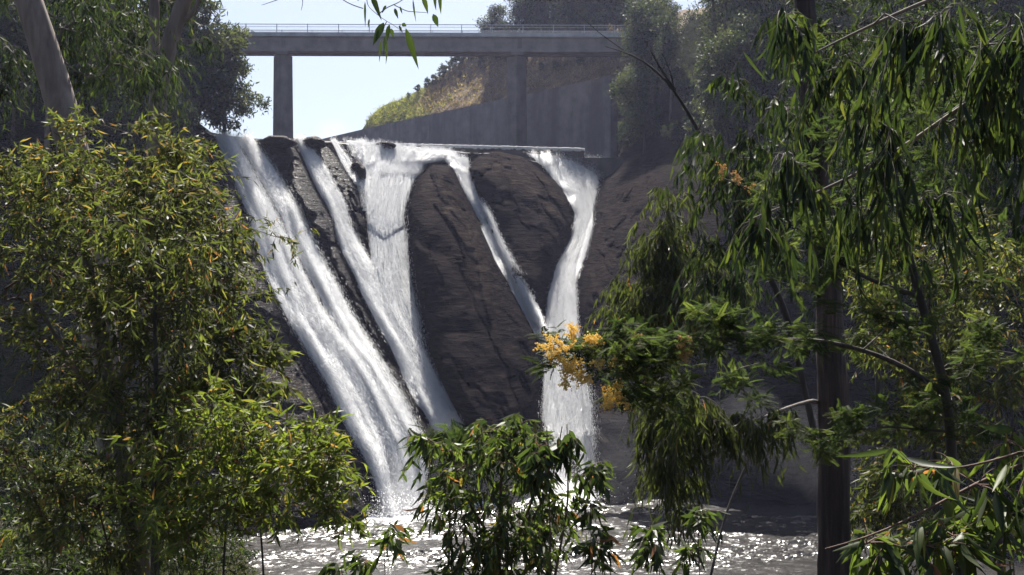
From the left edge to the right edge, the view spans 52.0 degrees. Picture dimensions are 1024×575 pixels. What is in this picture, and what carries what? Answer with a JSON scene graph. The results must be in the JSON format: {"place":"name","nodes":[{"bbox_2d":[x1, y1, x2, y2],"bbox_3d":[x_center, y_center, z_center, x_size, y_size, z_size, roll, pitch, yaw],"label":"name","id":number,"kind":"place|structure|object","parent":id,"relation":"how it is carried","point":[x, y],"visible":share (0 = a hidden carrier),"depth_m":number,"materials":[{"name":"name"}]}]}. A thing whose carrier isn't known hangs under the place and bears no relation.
{"place":"outdoors","nodes":[
{"label":"outdoors","id":0,"kind":"place"},
{"bbox_2d":[0,521,256,574],"bbox_3d":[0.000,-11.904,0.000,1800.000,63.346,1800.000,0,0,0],"label":"ground","id":1,"kind":"structure","parent":0,"point":[249,565],"depth_m":38.24,"materials":[{"name":"soil"}]},
{"bbox_2d":[0,502,79,574],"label":"shrub","id":2,"kind":"object","parent":1,"relation":"on","point":[15,570],"visible":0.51,"depth_m":10.57,"materials":[{"name":"green plant"}]},
{"bbox_2d":[0,401,94,574],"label":"shrub","id":3,"kind":"object","parent":1,"relation":"on","point":[29,446],"visible":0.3,"depth_m":15.30,"materials":[{"name":"green plant"}]},
{"bbox_2d":[0,425,111,526],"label":"shrub","id":4,"kind":"object","parent":1,"relation":"on","point":[34,468],"visible":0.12,"depth_m":16.03,"materials":[{"name":"green plant"}]},
{"bbox_2d":[0,513,122,574],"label":"shrub","id":5,"kind":"object","parent":1,"relation":"on","point":[80,567],"visible":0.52,"depth_m":10.74,"materials":[{"name":"green plant"}]},
{"bbox_2d":[0,446,148,574],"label":"shrub","id":6,"kind":"object","parent":1,"relation":"on","point":[12,504],"visible":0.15,"depth_m":13.40,"materials":[{"name":"green plant"}]},
{"bbox_2d":[0,0,187,574],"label":"gum tree","id":7,"kind":"object","parent":1,"relation":"on","point":[51,70],"visible":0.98,"depth_m":20.44,"materials":[{"name":"green plant"}]},
{"bbox_2d":[40,445,173,542],"bbox_3d":[-5.595,3.265,14.043,1.896,2.388,2.036,0,0,-37],"label":"shrub","id":8,"kind":"object","parent":1,"relation":"on","point":[100,531],"visible":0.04,"depth_m":13.99,"materials":[{"name":"green plant"}]},
{"bbox_2d":[29,0,224,531],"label":"gum tree","id":9,"kind":"object","parent":1,"relation":"on","point":[179,15],"visible":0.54,"depth_m":25.86,"materials":[{"name":"green plant"}]},
{"bbox_2d":[0,521,270,574],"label":"grass","id":10,"kind":"structure","parent":1,"relation":"on","point":[236,566],"depth_m":19.69,"materials":[{"name":"green plant"}]},
{"bbox_2d":[34,206,243,574],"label":"wattle sapling","id":11,"kind":"object","parent":1,"relation":"on","point":[158,400],"visible":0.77,"depth_m":8.23,"materials":[{"name":"green plant"}]},
{"bbox_2d":[0,102,318,574],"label":"gum sapling","id":12,"kind":"object","parent":1,"relation":"on","point":[97,294],"visible":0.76,"depth_m":9.23,"materials":[{"name":"green plant"}]},
{"bbox_2d":[98,432,242,569],"bbox_3d":[-5.869,3.852,17.627,2.333,2.735,2.897,0,0,-41],"label":"shrub","id":13,"kind":"object","parent":1,"relation":"on","point":[216,513],"visible":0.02,"depth_m":17.59,"materials":[{"name":"green plant"}]},
{"bbox_2d":[125,495,261,574],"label":"shrub","id":14,"kind":"object","parent":1,"relation":"on","point":[231,555],"visible":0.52,"depth_m":12.19,"materials":[{"name":"green plant"}]},
{"bbox_2d":[143,309,308,574],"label":"gum sapling","id":15,"kind":"object","parent":1,"relation":"on","point":[257,390],"visible":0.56,"depth_m":8.97,"materials":[{"name":"green plant"}]},
{"bbox_2d":[89,371,381,574],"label":"gum sapling","id":16,"kind":"object","parent":1,"relation":"on","point":[309,461],"visible":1,"depth_m":7.58,"materials":[{"name":"green plant"}]},
{"bbox_2d":[315,562,343,574],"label":"gum shoot","id":17,"kind":"object","parent":1,"relation":"on","point":[329,569],"visible":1,"depth_m":6.08,"materials":[{"name":"green plant"}]},
{"bbox_2d":[262,0,441,68],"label":"gum tree","id":18,"kind":"object","parent":1,"relation":"on","point":[379,29],"visible":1,"depth_m":4.20,"materials":[{"name":"green plant"}]},
{"bbox_2d":[339,520,420,574],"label":"gum shoot","id":19,"kind":"object","parent":1,"relation":"on","point":[355,565],"visible":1,"depth_m":5.96,"materials":[{"name":"green plant"}]},
{"bbox_2d":[397,417,521,572],"bbox_3d":[-0.358,2.489,7.078,0.795,3.237,0.651,0,0,29],"label":"wattle sapling","id":20,"kind":"object","parent":1,"relation":"on","point":[457,433],"visible":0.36,"depth_m":7.04,"materials":[{"name":"green plant"}]},
{"bbox_2d":[397,412,587,574],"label":"gum sapling","id":21,"kind":"object","parent":1,"relation":"on","point":[531,533],"visible":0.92,"depth_m":6.32,"materials":[{"name":"green plant"}]},
{"bbox_2d":[511,424,615,574],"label":"gum sapling","id":22,"kind":"object","parent":1,"relation":"on","point":[544,456],"visible":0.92,"depth_m":6.11,"materials":[{"name":"green plant"}]},
{"bbox_2d":[568,460,616,574],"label":"gum shoot","id":23,"kind":"object","parent":1,"relation":"on","point":[596,472],"visible":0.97,"depth_m":6.01,"materials":[{"name":"green plant"}]},
{"bbox_2d":[565,523,625,574],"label":"gum shoot","id":24,"kind":"object","parent":1,"relation":"on","point":[590,549],"visible":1,"depth_m":5.79,"materials":[{"name":"green plant"}]},
{"bbox_2d":[623,515,671,574],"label":"gum shoot","id":25,"kind":"object","parent":1,"relation":"on","point":[646,548],"visible":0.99,"depth_m":5.97,"materials":[{"name":"green plant"}]},
{"bbox_2d":[583,186,765,574],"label":"weeping gum","id":26,"kind":"object","parent":1,"relation":"on","point":[663,260],"visible":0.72,"depth_m":13.78,"materials":[{"name":"green plant"}]},
{"bbox_2d":[573,9,818,458],"bbox_3d":[2.783,0.754,15.000,3.823,9.466,0.100,0,0,0],"label":"dead sapling","id":27,"kind":"object","parent":1,"relation":"on","point":[798,363],"visible":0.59,"depth_m":14.98,"materials":[{"name":"brown wood"}]},
{"bbox_2d":[663,506,730,574],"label":"gum shoot","id":28,"kind":"object","parent":1,"relation":"on","point":[686,551],"visible":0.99,"depth_m":6.09,"materials":[{"name":"green plant"}]},
{"bbox_2d":[619,377,817,570],"bbox_3d":[2.731,3.237,10.662,3.985,4.810,1.603,0,0,-36],"label":"weeping gum","id":29,"kind":"object","parent":1,"relation":"on","point":[671,487],"visible":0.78,"depth_m":9.78,"materials":[{"name":"green plant"}]},
{"bbox_2d":[521,14,1023,574],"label":"wattle tree","id":30,"kind":"object","parent":1,"relation":"on","point":[625,356],"visible":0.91,"depth_m":8.01,"materials":[{"name":"green plant"}]},
{"bbox_2d":[656,0,989,574],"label":"stringybark tree","id":31,"kind":"object","parent":1,"relation":"on","point":[833,504],"visible":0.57,"depth_m":11.57,"materials":[{"name":"green plant"}]},
{"bbox_2d":[717,0,1023,311],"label":"gum tree","id":32,"kind":"object","parent":1,"relation":"on","point":[996,131],"visible":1,"depth_m":4.56,"materials":[{"name":"green plant"}]},
{"bbox_2d":[738,0,1023,568],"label":"gum tree","id":33,"kind":"object","parent":1,"relation":"on","point":[831,8],"visible":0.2,"depth_m":23.87,"materials":[{"name":"green plant"}]},
{"bbox_2d":[816,464,986,574],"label":"shrub","id":34,"kind":"object","parent":1,"relation":"on","point":[872,512],"visible":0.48,"depth_m":15.97,"materials":[{"name":"green plant"}]},
{"bbox_2d":[812,203,1023,555],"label":"gum tree","id":35,"kind":"object","parent":1,"relation":"on","point":[998,269],"visible":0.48,"depth_m":16.97,"materials":[{"name":"green plant"}]},
{"bbox_2d":[825,418,1023,574],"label":"gum sapling","id":36,"kind":"object","parent":1,"relation":"on","point":[993,518],"visible":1,"depth_m":3.22,"materials":[{"name":"green plant"}]},
{"bbox_2d":[841,7,1023,574],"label":"gum tree","id":37,"kind":"object","parent":1,"relation":"on","point":[994,179],"visible":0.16,"depth_m":21.69,"materials":[{"name":"green plant"}]},
{"bbox_2d":[341,135,462,177],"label":"river","id":38,"kind":"structure","parent":0,"point":[431,154],"depth_m":115.00,"materials":[{"name":"liquid"}]},
{"bbox_2d":[134,0,711,138],"label":"sky","id":39,"kind":"structure","parent":0,"point":[333,95],"materials":[{"name":"white"}]},
{"bbox_2d":[0,0,1023,537],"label":"rock face","id":40,"kind":"object","parent":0,"point":[478,326],"visible":0.3,"depth_m":92.61},
{"bbox_2d":[0,33,24,149],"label":"gum tree","id":41,"kind":"object","parent":40,"relation":"on","point":[7,127],"visible":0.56,"depth_m":86.43,"materials":[{"name":"green plant"}]},
{"bbox_2d":[0,0,26,141],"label":"gum tree","id":42,"kind":"object","parent":40,"relation":"on","point":[5,27],"visible":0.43,"depth_m":88.21,"materials":[{"name":"green plant"}]},
{"bbox_2d":[0,1,31,112],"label":"gum tree","id":43,"kind":"object","parent":40,"relation":"on","point":[21,87],"visible":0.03,"depth_m":91.53,"materials":[{"name":"green plant"}]},
{"bbox_2d":[0,0,100,185],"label":"gum tree","id":44,"kind":"object","parent":40,"relation":"on","point":[46,131],"visible":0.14,"depth_m":87.00,"materials":[{"name":"green plant"}]},
{"bbox_2d":[63,27,114,137],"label":"gum tree","id":45,"kind":"object","parent":40,"relation":"on","point":[86,101],"visible":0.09,"depth_m":90.67,"materials":[{"name":"green plant"}]},
{"bbox_2d":[81,59,139,165],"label":"gum tree","id":46,"kind":"object","parent":40,"relation":"on","point":[96,126],"visible":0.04,"depth_m":92.91,"materials":[{"name":"green plant"}]},
{"bbox_2d":[86,98,147,195],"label":"gum tree","id":47,"kind":"object","parent":40,"relation":"on","point":[117,136],"visible":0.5,"depth_m":87.95,"materials":[{"name":"green plant"}]},
{"bbox_2d":[70,19,192,188],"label":"gum tree","id":48,"kind":"object","parent":40,"relation":"on","point":[109,97],"visible":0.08,"depth_m":90.39,"materials":[{"name":"green plant"}]},
{"bbox_2d":[133,0,189,83],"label":"gum tree","id":49,"kind":"object","parent":40,"relation":"on","point":[159,22],"visible":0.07,"depth_m":100.37,"materials":[{"name":"green plant"}]},
{"bbox_2d":[132,88,204,206],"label":"gum tree","id":50,"kind":"object","parent":40,"relation":"on","point":[180,119],"visible":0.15,"depth_m":92.08,"materials":[{"name":"green plant"}]},
{"bbox_2d":[164,0,212,140],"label":"gum tree","id":51,"kind":"object","parent":40,"relation":"on","point":[189,36],"visible":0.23,"depth_m":100.18,"materials":[{"name":"green plant"}]},
{"bbox_2d":[148,0,248,133],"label":"gum tree","id":52,"kind":"object","parent":40,"relation":"on","point":[204,87],"visible":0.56,"depth_m":101.19,"materials":[{"name":"green plant"}]},
{"bbox_2d":[193,20,271,134],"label":"gum tree","id":53,"kind":"object","parent":40,"relation":"on","point":[215,114],"visible":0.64,"depth_m":103.64,"materials":[{"name":"green plant"}]},
{"bbox_2d":[257,135,297,147],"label":"boulder","id":54,"kind":"object","parent":40,"relation":"on","point":[280,141],"visible":0.95,"depth_m":104.07,"materials":[{"name":"grey stone"}]},
{"bbox_2d":[302,136,325,150],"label":"boulder","id":55,"kind":"object","parent":40,"relation":"on","point":[317,143],"visible":0.94,"depth_m":107.81,"materials":[{"name":"grey stone"}]},
{"bbox_2d":[214,127,439,519],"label":"waterfall","id":56,"kind":"structure","parent":40,"relation":"on","point":[379,423],"depth_m":88.73,"materials":[{"name":"liquid"}]},
{"bbox_2d":[330,135,369,210],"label":"waterfall","id":57,"kind":"structure","parent":40,"relation":"on","point":[345,161],"depth_m":108.43,"materials":[{"name":"liquid"}]},
{"bbox_2d":[349,161,365,182],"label":"boulder","id":58,"kind":"object","parent":40,"relation":"on","point":[358,167],"visible":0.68,"depth_m":108.34,"materials":[{"name":"grey stone"}]},
{"bbox_2d":[294,133,462,434],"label":"waterfall","id":59,"kind":"structure","parent":40,"relation":"on","point":[431,398],"depth_m":94.58,"materials":[{"name":"liquid"}]},
{"bbox_2d":[353,141,434,374],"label":"waterfall","id":60,"kind":"structure","parent":40,"relation":"on","point":[386,202],"depth_m":103.03,"materials":[{"name":"liquid"}]},
{"bbox_2d":[197,24,684,146],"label":"road bridge","id":61,"kind":"structure","parent":40,"relation":"on","point":[282,47],"depth_m":159.28,"materials":[{"name":"concrete"}]},
{"bbox_2d":[323,75,616,157],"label":"retaining wall","id":62,"kind":"structure","parent":40,"relation":"on","point":[581,115],"depth_m":176.33,"materials":[{"name":"concrete"}]},
{"bbox_2d":[340,141,623,178],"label":"weir","id":63,"kind":"object","parent":40,"relation":"on","point":[605,167],"visible":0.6,"depth_m":131.94,"materials":[{"name":"concrete"}]},
{"bbox_2d":[440,150,548,343],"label":"waterfall","id":64,"kind":"structure","parent":40,"relation":"on","point":[459,165],"depth_m":109.79,"materials":[{"name":"liquid"}]},
{"bbox_2d":[527,150,605,502],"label":"waterfall","id":65,"kind":"structure","parent":40,"relation":"on","point":[577,183],"depth_m":107.09,"materials":[{"name":"liquid"}]},
{"bbox_2d":[616,118,636,148],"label":"shrub","id":66,"kind":"object","parent":40,"relation":"on","point":[624,140],"visible":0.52,"depth_m":138.97,"materials":[{"name":"green plant"}]},
{"bbox_2d":[607,63,668,153],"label":"gum tree","id":67,"kind":"object","parent":40,"relation":"on","point":[633,105],"visible":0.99,"depth_m":134.31,"materials":[{"name":"green plant"}]},
{"bbox_2d":[613,0,662,103],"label":"gum tree","id":68,"kind":"object","parent":40,"relation":"on","point":[639,14],"visible":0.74,"depth_m":140.76,"materials":[{"name":"green plant"}]},
{"bbox_2d":[620,57,664,97],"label":"gum tree","id":69,"kind":"object","parent":40,"relation":"on","point":[642,72],"visible":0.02,"depth_m":146.35,"materials":[{"name":"green plant"}]},
{"bbox_2d":[634,12,668,116],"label":"gum tree","id":70,"kind":"object","parent":40,"relation":"on","point":[650,45],"visible":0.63,"depth_m":140.47,"materials":[{"name":"green plant"}]},
{"bbox_2d":[636,0,671,102],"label":"gum tree","id":71,"kind":"object","parent":40,"relation":"on","point":[655,3],"visible":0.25,"depth_m":144.04,"materials":[{"name":"green plant"}]},
{"bbox_2d":[660,119,683,146],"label":"shrub","id":72,"kind":"object","parent":40,"relation":"on","point":[672,133],"visible":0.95,"depth_m":125.32,"materials":[{"name":"green plant"}]},
{"bbox_2d":[649,9,695,119],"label":"gum tree","id":73,"kind":"object","parent":40,"relation":"on","point":[667,44],"visible":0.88,"depth_m":135.54,"materials":[{"name":"green plant"}]},
{"bbox_2d":[669,62,689,96],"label":"shrub","id":74,"kind":"object","parent":40,"relation":"on","point":[679,72],"visible":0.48,"depth_m":134.63,"materials":[{"name":"green plant"}]},
{"bbox_2d":[671,75,692,101],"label":"shrub","id":75,"kind":"object","parent":40,"relation":"on","point":[685,82],"visible":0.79,"depth_m":132.65,"materials":[{"name":"green plant"}]},
{"bbox_2d":[681,98,700,123],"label":"shrub","id":76,"kind":"object","parent":40,"relation":"on","point":[689,105],"visible":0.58,"depth_m":123.87,"materials":[{"name":"green plant"}]},
{"bbox_2d":[683,116,706,142],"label":"shrub","id":77,"kind":"object","parent":40,"relation":"on","point":[688,126],"visible":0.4,"depth_m":118.63,"materials":[{"name":"green plant"}]},
{"bbox_2d":[689,68,714,96],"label":"shrub","id":78,"kind":"object","parent":40,"relation":"on","point":[693,81],"visible":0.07,"depth_m":120.94,"materials":[{"name":"green plant"}]},
{"bbox_2d":[681,0,730,116],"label":"gum tree","id":79,"kind":"object","parent":40,"relation":"on","point":[712,28],"visible":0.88,"depth_m":117.84,"materials":[{"name":"green plant"}]},
{"bbox_2d":[711,0,736,39],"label":"gum tree","id":80,"kind":"object","parent":40,"relation":"on","point":[725,10],"visible":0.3,"depth_m":122.24,"materials":[{"name":"green plant"}]},
{"bbox_2d":[686,22,771,151],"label":"gum tree","id":81,"kind":"object","parent":40,"relation":"on","point":[704,69],"visible":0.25,"depth_m":110.00,"materials":[{"name":"green plant"}]},
{"bbox_2d":[716,0,755,27],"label":"gum tree","id":82,"kind":"object","parent":40,"relation":"on","point":[732,10],"visible":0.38,"depth_m":116.61,"materials":[{"name":"green plant"}]},
{"bbox_2d":[699,18,776,151],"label":"gum tree","id":83,"kind":"object","parent":40,"relation":"on","point":[725,56],"visible":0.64,"depth_m":106.38,"materials":[{"name":"green plant"}]},
{"bbox_2d":[719,0,766,28],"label":"gum tree","id":84,"kind":"object","parent":40,"relation":"on","point":[749,3],"visible":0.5,"depth_m":113.37,"materials":[{"name":"green plant"}]},
{"bbox_2d":[724,8,773,152],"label":"gum tree","id":85,"kind":"object","parent":40,"relation":"on","point":[738,26],"visible":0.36,"depth_m":107.32,"materials":[{"name":"green plant"}]},
{"bbox_2d":[752,0,794,103],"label":"gum tree","id":86,"kind":"object","parent":40,"relation":"on","point":[774,8],"visible":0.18,"depth_m":106.80,"materials":[{"name":"green plant"}]},
{"bbox_2d":[752,44,798,124],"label":"gum tree","id":87,"kind":"object","parent":40,"relation":"on","point":[771,92],"visible":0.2,"depth_m":105.73,"materials":[{"name":"green plant"}]},
{"bbox_2d":[815,0,865,144],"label":"gum tree","id":88,"kind":"object","parent":40,"relation":"on","point":[823,3],"visible":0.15,"depth_m":102.07,"materials":[{"name":"green plant"}]},
{"bbox_2d":[817,4,891,116],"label":"gum tree","id":89,"kind":"object","parent":40,"relation":"on","point":[845,19],"visible":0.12,"depth_m":100.49,"materials":[{"name":"green plant"}]},
{"bbox_2d":[849,0,917,97],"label":"gum tree","id":90,"kind":"object","parent":40,"relation":"on","point":[869,9],"visible":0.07,"depth_m":101.50,"materials":[{"name":"green plant"}]},
{"bbox_2d":[876,0,926,117],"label":"gum tree","id":91,"kind":"object","parent":40,"relation":"on","point":[907,3],"visible":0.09,"depth_m":100.88,"materials":[{"name":"green plant"}]},
{"bbox_2d":[904,0,982,142],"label":"gum tree","id":92,"kind":"object","parent":40,"relation":"on","point":[922,8],"visible":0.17,"depth_m":97.65,"materials":[{"name":"green plant"}]},
{"bbox_2d":[948,0,1022,76],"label":"gum tree","id":93,"kind":"object","parent":40,"relation":"on","point":[970,3],"visible":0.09,"depth_m":100.86,"materials":[{"name":"green plant"}]},
{"bbox_2d":[970,0,1023,52],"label":"gum tree","id":94,"kind":"object","parent":40,"relation":"on","point":[1004,4],"visible":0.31,"depth_m":97.22,"materials":[{"name":"green plant"}]},
{"bbox_2d":[363,8,708,156],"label":"hill","id":95,"kind":"structure","parent":0,"point":[535,79],"depth_m":193.38,"materials":[{"name":"green plant"}]},
{"bbox_2d":[365,66,453,126],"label":"green grass","id":96,"kind":"structure","parent":95,"relation":"on","point":[388,115],"depth_m":213.41,"materials":[{"name":"green plant"}]},
{"bbox_2d":[436,62,450,78],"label":"shrub","id":97,"kind":"object","parent":95,"relation":"on","point":[444,70],"visible":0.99,"depth_m":209.54,"materials":[{"name":"green plant"}]},
{"bbox_2d":[472,3,508,61],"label":"gum tree","id":98,"kind":"object","parent":95,"relation":"on","point":[494,14],"visible":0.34,"depth_m":199.77,"materials":[{"name":"green plant"}]},
{"bbox_2d":[493,20,517,61],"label":"shrub","id":99,"kind":"object","parent":95,"relation":"on","point":[501,29],"visible":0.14,"depth_m":196.64,"materials":[{"name":"green plant"}]},
{"bbox_2d":[503,0,554,60],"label":"gum tree","id":100,"kind":"object","parent":95,"relation":"on","point":[520,14],"visible":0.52,"depth_m":189.33,"materials":[{"name":"green plant"}]},
{"bbox_2d":[513,0,561,32],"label":"gum tree","id":101,"kind":"object","parent":95,"relation":"on","point":[541,21],"visible":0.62,"depth_m":186.35,"materials":[{"name":"green plant"}]},
{"bbox_2d":[548,0,589,32],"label":"gum tree","id":102,"kind":"object","parent":95,"relation":"on","point":[567,19],"visible":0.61,"depth_m":180.51,"materials":[{"name":"green plant"}]},
{"bbox_2d":[574,0,630,30],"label":"gum tree","id":103,"kind":"object","parent":95,"relation":"on","point":[603,16],"visible":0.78,"depth_m":173.70,"materials":[{"name":"green plant"}]},
{"bbox_2d":[599,0,643,30],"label":"gum tree","id":104,"kind":"object","parent":95,"relation":"on","point":[623,2],"visible":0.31,"depth_m":173.59,"materials":[{"name":"green plant"}]},
{"bbox_2d":[661,0,682,24],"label":"gum tree","id":105,"kind":"object","parent":95,"relation":"on","point":[675,8],"visible":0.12,"depth_m":160.96,"materials":[{"name":"green plant"}]},
{"bbox_2d":[677,6,703,26],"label":"gum tree","id":106,"kind":"object","parent":95,"relation":"on","point":[691,18],"visible":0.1,"depth_m":151.51,"materials":[{"name":"green plant"}]},
{"bbox_2d":[228,492,1023,574],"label":"water","id":107,"kind":"structure","parent":0,"point":[764,539],"depth_m":69.35,"materials":[{"name":"grey liquid"}]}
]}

